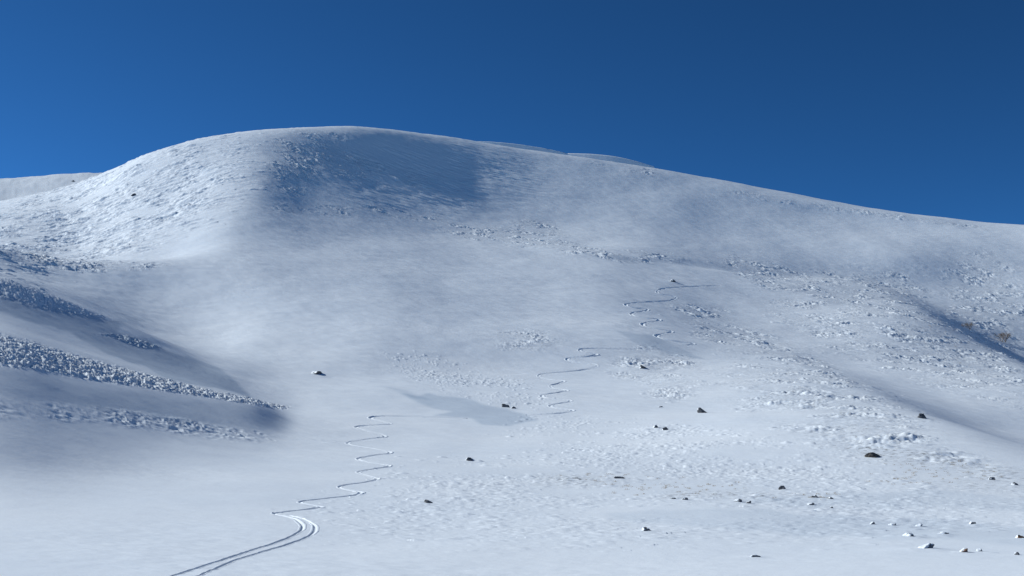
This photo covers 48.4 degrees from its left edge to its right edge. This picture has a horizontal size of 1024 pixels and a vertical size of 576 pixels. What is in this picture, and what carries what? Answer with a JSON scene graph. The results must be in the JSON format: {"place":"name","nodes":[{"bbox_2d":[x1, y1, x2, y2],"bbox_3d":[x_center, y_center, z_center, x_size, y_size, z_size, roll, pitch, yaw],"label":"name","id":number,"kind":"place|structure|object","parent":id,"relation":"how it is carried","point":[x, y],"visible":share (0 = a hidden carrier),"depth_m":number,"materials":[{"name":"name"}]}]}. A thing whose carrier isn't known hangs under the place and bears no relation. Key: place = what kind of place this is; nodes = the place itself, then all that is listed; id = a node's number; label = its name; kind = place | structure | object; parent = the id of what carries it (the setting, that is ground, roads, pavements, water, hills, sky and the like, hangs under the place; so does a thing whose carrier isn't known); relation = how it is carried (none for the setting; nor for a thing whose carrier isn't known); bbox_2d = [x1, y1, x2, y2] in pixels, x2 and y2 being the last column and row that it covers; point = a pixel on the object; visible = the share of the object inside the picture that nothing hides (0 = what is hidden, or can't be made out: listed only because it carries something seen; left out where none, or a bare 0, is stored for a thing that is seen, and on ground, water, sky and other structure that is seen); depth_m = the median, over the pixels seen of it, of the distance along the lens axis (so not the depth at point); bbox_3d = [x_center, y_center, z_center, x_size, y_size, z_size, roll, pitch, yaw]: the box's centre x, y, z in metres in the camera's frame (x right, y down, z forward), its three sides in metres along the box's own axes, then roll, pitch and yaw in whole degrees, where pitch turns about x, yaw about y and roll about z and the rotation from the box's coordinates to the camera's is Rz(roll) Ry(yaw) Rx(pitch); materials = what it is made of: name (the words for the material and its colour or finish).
{"place":"outdoors","nodes":[
{"label":"outdoors","id":0,"kind":"place"},
{"bbox_2d":[0,126,1023,575],"bbox_3d":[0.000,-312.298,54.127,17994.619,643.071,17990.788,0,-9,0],"label":"snow ground","id":1,"kind":"structure","parent":0,"point":[182,324],"depth_m":304.69,"materials":[{"name":"white snow"}]},
{"bbox_2d":[194,515,318,575],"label":"ski track","id":2,"kind":"structure","parent":1,"relation":"on","point":[314,530],"depth_m":63.69,"materials":[{"name":"white snow"}]},
{"bbox_2d":[169,415,465,575],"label":"ski track","id":3,"kind":"structure","parent":1,"relation":"on","point":[302,525],"depth_m":111.32,"materials":[{"name":"white snow"}]},
{"bbox_2d":[530,348,635,414],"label":"ski track","id":4,"kind":"structure","parent":1,"relation":"on","point":[563,381],"depth_m":328.16,"materials":[{"name":"white snow"}]},
{"bbox_2d":[623,285,718,345],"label":"ski track","id":5,"kind":"structure","parent":1,"relation":"on","point":[656,320],"depth_m":462.67,"materials":[{"name":"white snow"}]},
{"bbox_2d":[697,407,706,412],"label":"rock","id":6,"kind":"object","parent":1,"relation":"on","point":[700,410],"visible":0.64,"depth_m":238.30,"materials":[{"name":"grey stone"}]},
{"bbox_2d":[560,325,1002,497],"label":"dry grass","id":7,"kind":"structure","parent":1,"relation":"on","point":[795,493],"depth_m":131.62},
{"bbox_2d":[864,452,880,457],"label":"rock","id":8,"kind":"object","parent":1,"relation":"on","point":[872,454],"visible":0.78,"depth_m":153.53,"materials":[{"name":"grey stone"}]},
{"bbox_2d":[918,413,926,418],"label":"rock","id":9,"kind":"object","parent":1,"relation":"on","point":[921,415],"visible":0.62,"depth_m":212.84,"materials":[{"name":"grey stone"}]},
{"bbox_2d":[918,543,934,547],"bbox_3d":[21.378,13.361,58.830,0.850,0.367,0.708,4,-10,-26],"label":"rock","id":10,"kind":"object","parent":1,"relation":"on","point":[929,545],"visible":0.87,"depth_m":58.64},
{"bbox_2d":[962,322,972,328],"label":"bare shrub","id":11,"kind":"object","parent":1,"relation":"on","point":[969,324],"visible":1,"depth_m":572.04,"materials":[{"name":"brown plant"}]},
{"bbox_2d":[995,332,1010,341],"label":"bare shrub","id":12,"kind":"object","parent":1,"relation":"on","point":[1005,336],"visible":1,"depth_m":568.15,"materials":[{"name":"brown plant"}]},
{"bbox_2d":[0,0,1023,224],"label":"sky","id":13,"kind":"structure","parent":0,"point":[904,106],"materials":[{"name":"blue"}]}
]}

